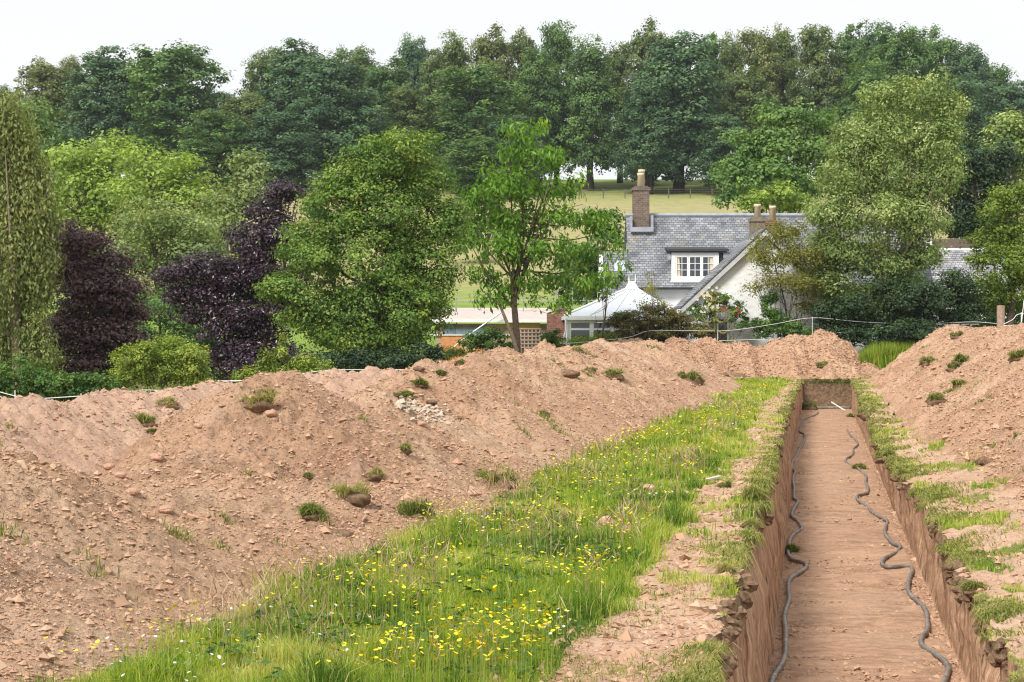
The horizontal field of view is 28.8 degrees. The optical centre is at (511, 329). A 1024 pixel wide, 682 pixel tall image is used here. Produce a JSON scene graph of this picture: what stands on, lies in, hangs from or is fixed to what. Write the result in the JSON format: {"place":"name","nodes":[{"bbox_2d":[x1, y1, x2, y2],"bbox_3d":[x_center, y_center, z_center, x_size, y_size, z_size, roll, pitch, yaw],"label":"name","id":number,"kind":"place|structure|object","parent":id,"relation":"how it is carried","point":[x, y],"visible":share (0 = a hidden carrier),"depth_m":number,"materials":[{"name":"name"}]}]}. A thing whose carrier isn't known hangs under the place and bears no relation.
{"place":"outdoors","nodes":[
{"label":"outdoors","id":0,"kind":"place"},
{"bbox_2d":[0,0,1023,179],"label":"sky","id":1,"kind":"structure","parent":0,"point":[52,30],"materials":[{"name":"white"}]},
{"bbox_2d":[1,179,1023,372],"bbox_3d":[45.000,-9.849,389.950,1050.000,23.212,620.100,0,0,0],"label":"hill","id":2,"kind":"structure","parent":0,"point":[698,201],"depth_m":197.92,"materials":[{"name":"green plant"}]},
{"bbox_2d":[6,55,84,170],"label":"hilltop tree","id":3,"kind":"object","parent":2,"relation":"on","point":[41,75],"visible":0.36,"depth_m":260.34,"materials":[{"name":"green plant"}]},
{"bbox_2d":[0,95,101,255],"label":"garden tree","id":4,"kind":"object","parent":2,"relation":"on","point":[47,129],"visible":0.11,"depth_m":139.65,"materials":[{"name":"green plant"}]},
{"bbox_2d":[37,127,153,257],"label":"garden tree","id":5,"kind":"object","parent":2,"relation":"on","point":[96,174],"visible":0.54,"depth_m":126.73,"materials":[{"name":"green plant"}]},
{"bbox_2d":[46,45,153,174],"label":"hilltop tree","id":6,"kind":"object","parent":2,"relation":"on","point":[105,77],"visible":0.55,"depth_m":253.46,"materials":[{"name":"green plant"}]},
{"bbox_2d":[95,188,237,316],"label":"garden tree","id":7,"kind":"object","parent":2,"relation":"on","point":[152,228],"visible":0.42,"depth_m":97.80,"materials":[{"name":"green plant"}]},
{"bbox_2d":[101,136,236,252],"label":"garden tree","id":8,"kind":"object","parent":2,"relation":"on","point":[168,177],"visible":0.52,"depth_m":119.11,"materials":[{"name":"green plant"}]},
{"bbox_2d":[120,38,236,182],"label":"hilltop tree","id":9,"kind":"object","parent":2,"relation":"on","point":[163,105],"visible":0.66,"depth_m":249.29,"materials":[{"name":"green plant"}]},
{"bbox_2d":[168,108,268,197],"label":"hilltop tree","id":10,"kind":"object","parent":2,"relation":"on","point":[210,123],"visible":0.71,"depth_m":234.34,"materials":[{"name":"green plant"}]},
{"bbox_2d":[185,146,287,267],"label":"garden tree","id":11,"kind":"object","parent":2,"relation":"on","point":[228,205],"visible":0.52,"depth_m":111.28,"materials":[{"name":"green plant"}]},
{"bbox_2d":[206,92,274,191],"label":"hilltop tree","id":12,"kind":"object","parent":2,"relation":"on","point":[247,106],"visible":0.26,"depth_m":242.32,"materials":[{"name":"green plant"}]},
{"bbox_2d":[229,46,283,115],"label":"hilltop tree","id":13,"kind":"object","parent":2,"relation":"on","point":[253,66],"visible":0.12,"depth_m":266.53,"materials":[{"name":"green plant"}]},
{"bbox_2d":[239,104,324,191],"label":"hilltop tree","id":14,"kind":"object","parent":2,"relation":"on","point":[285,151],"visible":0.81,"depth_m":235.79,"materials":[{"name":"green plant"}]},
{"bbox_2d":[254,37,335,188],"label":"hilltop tree","id":15,"kind":"object","parent":2,"relation":"on","point":[292,60],"visible":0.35,"depth_m":251.87,"materials":[{"name":"green plant"}]},
{"bbox_2d":[283,48,397,184],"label":"hilltop tree","id":16,"kind":"object","parent":2,"relation":"on","point":[342,106],"visible":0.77,"depth_m":243.59,"materials":[{"name":"green plant"}]},
{"bbox_2d":[336,42,378,119],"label":"hilltop tree","id":17,"kind":"object","parent":2,"relation":"on","point":[363,64],"visible":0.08,"depth_m":277.25,"materials":[{"name":"green plant"}]},
{"bbox_2d":[345,55,424,175],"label":"hilltop tree","id":18,"kind":"object","parent":2,"relation":"on","point":[383,79],"visible":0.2,"depth_m":262.43,"materials":[{"name":"green plant"}]},
{"bbox_2d":[372,85,452,189],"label":"hilltop tree","id":19,"kind":"object","parent":2,"relation":"on","point":[403,102],"visible":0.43,"depth_m":248.57,"materials":[{"name":"green plant"}]},
{"bbox_2d":[394,31,434,93],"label":"hilltop tree","id":20,"kind":"object","parent":2,"relation":"on","point":[412,56],"visible":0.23,"depth_m":286.80,"materials":[{"name":"green plant"}]},
{"bbox_2d":[416,47,446,179],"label":"hilltop tree","id":21,"kind":"object","parent":2,"relation":"on","point":[430,64],"visible":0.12,"depth_m":273.45,"materials":[{"name":"green plant"}]},
{"bbox_2d":[433,29,475,164],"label":"hilltop tree","id":22,"kind":"object","parent":2,"relation":"on","point":[454,54],"visible":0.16,"depth_m":267.02,"materials":[{"name":"green plant"}]},
{"bbox_2d":[416,61,529,190],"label":"hilltop tree","id":23,"kind":"object","parent":2,"relation":"on","point":[475,86],"visible":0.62,"depth_m":245.78,"materials":[{"name":"green plant"}]},
{"bbox_2d":[435,135,520,197],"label":"hilltop tree","id":24,"kind":"object","parent":2,"relation":"on","point":[472,151],"visible":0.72,"depth_m":230.20,"materials":[{"name":"green plant"}]},
{"bbox_2d":[456,21,524,135],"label":"hilltop tree","id":25,"kind":"object","parent":2,"relation":"on","point":[487,51],"visible":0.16,"depth_m":264.58,"materials":[{"name":"green plant"}]},
{"bbox_2d":[430,308,552,362],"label":"timber extension","id":26,"kind":"object","parent":2,"relation":"on","point":[477,315],"visible":0.38,"depth_m":84.00,"materials":[{"name":"white paint"}]},
{"bbox_2d":[480,113,546,185],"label":"hilltop tree","id":27,"kind":"object","parent":2,"relation":"on","point":[497,124],"visible":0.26,"depth_m":239.00,"materials":[{"name":"green plant"}]},
{"bbox_2d":[505,25,539,113],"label":"hilltop tree","id":28,"kind":"object","parent":2,"relation":"on","point":[523,42],"visible":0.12,"depth_m":269.06,"materials":[{"name":"green plant"}]},
{"bbox_2d":[507,47,573,189],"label":"hilltop tree","id":29,"kind":"object","parent":2,"relation":"on","point":[540,103],"visible":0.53,"depth_m":250.47,"materials":[{"name":"green plant"}]},
{"bbox_2d":[526,20,577,185],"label":"hilltop tree","id":30,"kind":"object","parent":2,"relation":"on","point":[557,46],"visible":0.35,"depth_m":257.00,"materials":[{"name":"green plant"}]},
{"bbox_2d":[550,206,624,306],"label":"garden tree","id":31,"kind":"object","parent":2,"relation":"on","point":[617,216],"visible":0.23,"depth_m":93.67,"materials":[{"name":"green plant"}]},
{"bbox_2d":[556,34,626,190],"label":"hilltop tree","id":32,"kind":"object","parent":2,"relation":"on","point":[588,125],"visible":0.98,"depth_m":250.32,"materials":[{"name":"green plant"}]},
{"bbox_2d":[561,274,669,346],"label":"conservatory","id":33,"kind":"object","parent":2,"relation":"on","point":[625,297],"visible":0.4,"depth_m":80.38,"materials":[{"name":"white paint"}]},
{"bbox_2d":[595,40,635,182],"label":"hilltop tree","id":34,"kind":"object","parent":2,"relation":"on","point":[619,64],"visible":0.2,"depth_m":266.80,"materials":[{"name":"green plant"}]},
{"bbox_2d":[610,15,675,185],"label":"hilltop tree","id":35,"kind":"object","parent":2,"relation":"on","point":[639,44],"visible":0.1,"depth_m":260.92,"materials":[{"name":"green plant"}]},
{"bbox_2d":[598,76,699,193],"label":"hilltop tree","id":36,"kind":"object","parent":2,"relation":"on","point":[638,146],"visible":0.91,"depth_m":244.10,"materials":[{"name":"green plant"}]},
{"bbox_2d":[624,29,741,192],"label":"hilltop tree","id":37,"kind":"object","parent":2,"relation":"on","point":[679,74],"visible":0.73,"depth_m":245.23,"materials":[{"name":"green plant"}]},
{"bbox_2d":[684,112,750,195],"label":"hilltop tree","id":38,"kind":"object","parent":2,"relation":"on","point":[715,149],"visible":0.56,"depth_m":241.86,"materials":[{"name":"green plant"}]},
{"bbox_2d":[686,286,763,342],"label":"climbing rose","id":39,"kind":"object","parent":2,"relation":"on","point":[735,312],"visible":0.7,"depth_m":80.08,"materials":[{"name":"green plant"}]},
{"bbox_2d":[711,29,747,107],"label":"hilltop tree","id":40,"kind":"object","parent":2,"relation":"on","point":[731,57],"visible":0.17,"depth_m":267.09,"materials":[{"name":"green plant"}]},
{"bbox_2d":[699,64,792,180],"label":"hilltop tree","id":41,"kind":"object","parent":2,"relation":"on","point":[741,89],"visible":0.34,"depth_m":250.28,"materials":[{"name":"green plant"}]},
{"bbox_2d":[733,25,792,162],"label":"hilltop tree","id":42,"kind":"object","parent":2,"relation":"on","point":[766,59],"visible":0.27,"depth_m":258.88,"materials":[{"name":"green plant"}]},
{"bbox_2d":[597,169,932,351],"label":"cottage","id":43,"kind":"structure","parent":2,"relation":"on","point":[686,258],"depth_m":85.25,"materials":[{"name":"stone"}]},
{"bbox_2d":[732,179,815,212],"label":"garden tree","id":44,"kind":"object","parent":2,"relation":"on","point":[784,196],"visible":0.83,"depth_m":97.67,"materials":[{"name":"green plant"}]},
{"bbox_2d":[706,96,848,212],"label":"garden tree","id":45,"kind":"object","parent":2,"relation":"on","point":[766,148],"visible":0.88,"depth_m":111.10,"materials":[{"name":"green plant"}]},
{"bbox_2d":[768,22,809,167],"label":"hilltop tree","id":46,"kind":"object","parent":2,"relation":"on","point":[785,47],"visible":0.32,"depth_m":264.96,"materials":[{"name":"green plant"}]},
{"bbox_2d":[781,23,851,179],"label":"hilltop tree","id":47,"kind":"object","parent":2,"relation":"on","point":[825,91],"visible":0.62,"depth_m":256.80,"materials":[{"name":"green plant"}]},
{"bbox_2d":[825,23,870,140],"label":"hilltop tree","id":48,"kind":"object","parent":2,"relation":"on","point":[852,48],"visible":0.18,"depth_m":260.82,"materials":[{"name":"green plant"}]},
{"bbox_2d":[829,58,905,176],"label":"hilltop tree","id":49,"kind":"object","parent":2,"relation":"on","point":[858,76],"visible":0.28,"depth_m":248.93,"materials":[{"name":"green plant"}]},
{"bbox_2d":[855,18,900,174],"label":"hilltop tree","id":50,"kind":"object","parent":2,"relation":"on","point":[869,40],"visible":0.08,"depth_m":267.43,"materials":[{"name":"green plant"}]},
{"bbox_2d":[864,21,942,179],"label":"hilltop tree","id":51,"kind":"object","parent":2,"relation":"on","point":[901,45],"visible":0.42,"depth_m":254.36,"materials":[{"name":"green plant"}]},
{"bbox_2d":[910,23,977,175],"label":"hilltop tree","id":52,"kind":"object","parent":2,"relation":"on","point":[945,47],"visible":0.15,"depth_m":260.20,"materials":[{"name":"green plant"}]},
{"bbox_2d":[922,77,1001,191],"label":"hilltop tree","id":53,"kind":"object","parent":2,"relation":"on","point":[974,126],"visible":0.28,"depth_m":248.41,"materials":[{"name":"green plant"}]},
{"bbox_2d":[938,40,1001,187],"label":"hilltop tree","id":54,"kind":"object","parent":2,"relation":"on","point":[971,65],"visible":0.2,"depth_m":256.56,"materials":[{"name":"green plant"}]},
{"bbox_2d":[925,228,1019,327],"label":"slate outbuilding","id":55,"kind":"structure","parent":2,"relation":"on","point":[954,258],"depth_m":92.80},
{"bbox_2d":[933,132,1023,238],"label":"dark yew","id":56,"kind":"object","parent":2,"relation":"on","point":[998,163],"visible":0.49,"depth_m":107.28,"materials":[{"name":"green plant"}]},
{"bbox_2d":[971,110,1023,200],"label":"garden tree","id":57,"kind":"object","parent":2,"relation":"on","point":[1011,125],"visible":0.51,"depth_m":119.26,"materials":[{"name":"green plant"}]},
{"bbox_2d":[988,79,1023,182],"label":"hilltop tree","id":58,"kind":"object","parent":2,"relation":"on","point":[1014,96],"visible":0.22,"depth_m":255.10,"materials":[{"name":"green plant"}]},
{"bbox_2d":[2,373,1023,681],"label":"field","id":59,"kind":"structure","parent":0,"point":[964,475],"depth_m":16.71,"materials":[{"name":"plant"}]},
{"bbox_2d":[0,85,71,391],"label":"weeping birch","id":60,"kind":"object","parent":59,"relation":"on","point":[27,285],"visible":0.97,"depth_m":61.62,"materials":[{"name":"green plant"}]},
{"bbox_2d":[0,352,73,399],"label":"bush","id":61,"kind":"object","parent":59,"relation":"on","point":[40,380],"visible":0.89,"depth_m":57.64,"materials":[{"name":"green plant"}]},
{"bbox_2d":[22,368,139,401],"bbox_3d":[-12.705,1.908,58.466,3.724,1.547,1.878,0,0,0],"label":"bush","id":62,"kind":"object","parent":59,"relation":"on","point":[87,385],"visible":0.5,"depth_m":58.10,"materials":[{"name":"green plant"}]},
{"bbox_2d":[34,217,164,386],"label":"purple maple","id":63,"kind":"object","parent":59,"relation":"on","point":[99,287],"visible":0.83,"depth_m":65.50,"materials":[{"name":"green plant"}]},
{"bbox_2d":[106,331,217,391],"bbox_3d":[-10.522,1.349,60.313,3.575,2.619,2.839,0,0,0],"label":"round bush","id":64,"kind":"object","parent":59,"relation":"on","point":[139,362],"visible":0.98,"depth_m":59.54,"materials":[{"name":"green plant"}]},
{"bbox_2d":[126,285,221,371],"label":"garden tree","id":65,"kind":"object","parent":59,"relation":"on","point":[189,331],"visible":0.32,"depth_m":75.61,"materials":[{"name":"green plant"}]},
{"bbox_2d":[0,366,397,471],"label":"spoil heap","id":66,"kind":"object","parent":59,"relation":"on","point":[74,429],"visible":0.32,"depth_m":27.95,"materials":[{"name":"soil"}]},
{"bbox_2d":[0,365,397,471],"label":"loose clods","id":67,"kind":"object","parent":66,"relation":"on","point":[100,420],"visible":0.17,"depth_m":28.72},
{"bbox_2d":[0,333,1023,603],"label":"sparse weeds","id":68,"kind":"object","parent":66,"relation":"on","point":[326,517],"visible":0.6,"depth_m":15.54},
{"bbox_2d":[142,178,320,382],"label":"purple beech","id":69,"kind":"object","parent":59,"relation":"on","point":[240,317],"visible":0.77,"depth_m":72.87,"materials":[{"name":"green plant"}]},
{"bbox_2d":[230,330,334,382],"bbox_3d":[-6.921,1.211,60.059,3.160,2.530,1.397,0,0,0],"label":"bush","id":70,"kind":"object","parent":59,"relation":"on","point":[302,363],"visible":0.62,"depth_m":59.87,"materials":[{"name":"green plant"}]},
{"bbox_2d":[246,125,480,364],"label":"field maple","id":71,"kind":"object","parent":59,"relation":"on","point":[402,280],"visible":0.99,"depth_m":67.83,"materials":[{"name":"green plant"}]},
{"bbox_2d":[0,338,742,681],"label":"spoil heap","id":72,"kind":"object","parent":59,"relation":"on","point":[470,432],"visible":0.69,"depth_m":18.63,"materials":[{"name":"soil"}]},
{"bbox_2d":[235,382,316,412],"bbox_3d":[-2.318,0.676,19.582,0.923,0.333,0.537,0,0,0],"label":"turf clod","id":73,"kind":"object","parent":72,"relation":"on","point":[261,402],"visible":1,"depth_m":19.54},
{"bbox_2d":[324,478,385,506],"bbox_3d":[-1.369,1.333,16.304,0.589,0.294,0.650,0,0,16],"label":"turf clod","id":74,"kind":"object","parent":72,"relation":"on","point":[356,495],"visible":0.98,"depth_m":16.21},
{"bbox_2d":[0,338,735,681],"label":"loose clods","id":75,"kind":"object","parent":72,"relation":"on","point":[42,652],"visible":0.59,"depth_m":15.74,"materials":[{"name":"soil"}]},
{"bbox_2d":[389,494,445,519],"bbox_3d":[-0.734,1.493,16.525,0.733,0.336,0.699,0,0,24],"label":"turf clod","id":76,"kind":"object","parent":72,"relation":"on","point":[407,509],"visible":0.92,"depth_m":16.48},
{"bbox_2d":[395,391,455,427],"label":"stones","id":77,"kind":"object","parent":72,"relation":"on","point":[403,404],"visible":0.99,"depth_m":24.70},
{"bbox_2d":[468,464,529,489],"bbox_3d":[-0.162,1.528,20.350,0.608,0.339,0.970,0,0,42],"label":"turf clod","id":78,"kind":"object","parent":72,"relation":"on","point":[483,473],"visible":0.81,"depth_m":20.23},
{"bbox_2d":[309,341,453,372],"bbox_3d":[-4.638,1.378,64.802,5.432,2.112,2.631,0,0,13],"label":"bush","id":79,"kind":"object","parent":59,"relation":"on","point":[363,358],"visible":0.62,"depth_m":64.34,"materials":[{"name":"green plant"}]},
{"bbox_2d":[34,379,762,680],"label":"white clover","id":80,"kind":"object","parent":59,"relation":"on","point":[219,656],"visible":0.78,"depth_m":10.32,"materials":[{"name":"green plant"}]},
{"bbox_2d":[101,394,754,681],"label":"seed heads","id":81,"kind":"object","parent":59,"relation":"on","point":[233,598],"visible":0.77,"depth_m":12.31,"materials":[{"name":"plant"}]},
{"bbox_2d":[110,396,752,681],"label":"broad leaved weeds","id":82,"kind":"object","parent":59,"relation":"on","point":[577,623],"visible":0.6,"depth_m":11.08,"materials":[{"name":"green plant"}]},
{"bbox_2d":[453,326,512,352],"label":"bush","id":83,"kind":"object","parent":59,"relation":"on","point":[480,341],"visible":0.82,"depth_m":75.81,"materials":[{"name":"green plant"}]},
{"bbox_2d":[54,383,976,681],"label":"flower stems","id":84,"kind":"object","parent":59,"relation":"on","point":[482,637],"visible":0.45,"depth_m":11.45,"materials":[{"name":"green plant"}]},
{"bbox_2d":[44,380,1010,670],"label":"buttercups","id":85,"kind":"object","parent":59,"relation":"on","point":[448,636],"visible":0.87,"depth_m":11.69,"materials":[{"name":"plant"}]},
{"bbox_2d":[451,117,634,352],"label":"cherry tree","id":86,"kind":"object","parent":59,"relation":"on","point":[522,218],"visible":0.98,"depth_m":74.82,"materials":[{"name":"green plant"}]},
{"bbox_2d":[607,302,714,342],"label":"bush","id":87,"kind":"object","parent":59,"relation":"on","point":[672,319],"visible":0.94,"depth_m":78.66,"materials":[{"name":"green plant"}]},
{"bbox_2d":[613,329,879,378],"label":"spoil heap","id":88,"kind":"object","parent":59,"relation":"on","point":[763,353],"visible":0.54,"depth_m":76.54,"materials":[{"name":"soil"}]},
{"bbox_2d":[611,328,878,378],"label":"loose clods","id":89,"kind":"object","parent":88,"relation":"on","point":[790,349],"visible":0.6,"depth_m":76.37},
{"bbox_2d":[490,381,1023,681],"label":"loose clods","id":90,"kind":"object","parent":59,"relation":"on","point":[626,636],"visible":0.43,"depth_m":12.04,"materials":[{"name":"soil"}]},
{"bbox_2d":[496,389,1023,681],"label":"scruffy turf","id":91,"kind":"structure","parent":59,"relation":"on","point":[612,671],"depth_m":11.66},
{"bbox_2d":[748,289,817,339],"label":"bush","id":92,"kind":"object","parent":59,"relation":"on","point":[784,329],"visible":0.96,"depth_m":79.00,"materials":[{"name":"green plant"}]},
{"bbox_2d":[735,214,839,338],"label":"multi stem tree","id":93,"kind":"object","parent":59,"relation":"on","point":[788,254],"visible":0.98,"depth_m":79.23,"materials":[{"name":"green plant"}]},
{"bbox_2d":[714,379,1019,681],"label":"trench","id":94,"kind":"object","parent":59,"relation":"in","point":[754,641],"visible":0.8,"depth_m":22.06,"materials":[{"name":"soil"}]},
{"bbox_2d":[631,379,804,681],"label":"turf fringe","id":95,"kind":"object","parent":94,"relation":"on","point":[708,670],"visible":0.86,"depth_m":14.83,"materials":[{"name":"plant"}]},
{"bbox_2d":[700,384,800,681],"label":"sods","id":96,"kind":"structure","parent":94,"relation":"on","point":[732,632],"depth_m":11.88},
{"bbox_2d":[769,412,818,681],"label":"pipe","id":97,"kind":"object","parent":94,"relation":"on","point":[777,670],"visible":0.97,"depth_m":23.22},
{"bbox_2d":[768,410,967,681],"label":"loose clods","id":98,"kind":"object","parent":94,"relation":"on","point":[938,636],"visible":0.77,"depth_m":21.31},
{"bbox_2d":[844,429,951,681],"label":"pipe","id":99,"kind":"object","parent":94,"relation":"on","point":[939,656],"visible":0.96,"depth_m":23.49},
{"bbox_2d":[850,379,1023,681],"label":"turf fringe","id":100,"kind":"object","parent":94,"relation":"on","point":[981,611],"visible":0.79,"depth_m":21.80,"materials":[{"name":"plant"}]},
{"bbox_2d":[787,64,974,340],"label":"silver birch","id":101,"kind":"object","parent":59,"relation":"on","point":[905,210],"visible":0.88,"depth_m":79.40,"materials":[{"name":"green plant"}]},
{"bbox_2d":[858,339,916,369],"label":"tall weeds","id":102,"kind":"object","parent":59,"relation":"on","point":[884,354],"visible":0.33,"depth_m":77.02,"materials":[{"name":"green plant"}]},
{"bbox_2d":[805,267,994,346],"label":"bush","id":103,"kind":"object","parent":59,"relation":"on","point":[894,298],"visible":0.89,"depth_m":78.37,"materials":[{"name":"green plant"}]},
{"bbox_2d":[852,385,1023,681],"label":"sods","id":104,"kind":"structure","parent":59,"relation":"on","point":[999,654],"depth_m":17.01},
{"bbox_2d":[868,323,1023,550],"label":"spoil heap","id":105,"kind":"object","parent":59,"relation":"on","point":[900,404],"visible":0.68,"depth_m":39.01,"materials":[{"name":"soil"}]},
{"bbox_2d":[873,322,1023,533],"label":"loose clods","id":106,"kind":"object","parent":105,"relation":"on","point":[995,426],"visible":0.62,"depth_m":38.01,"materials":[{"name":"soil"}]},
{"bbox_2d":[959,180,1023,324],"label":"garden tree","id":107,"kind":"object","parent":59,"relation":"on","point":[1004,238],"visible":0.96,"depth_m":79.68,"materials":[{"name":"green plant"}]},
{"bbox_2d":[695,291,734,343],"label":"monkey puzzle","id":108,"kind":"object","parent":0,"point":[714,320],"visible":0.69,"depth_m":78.91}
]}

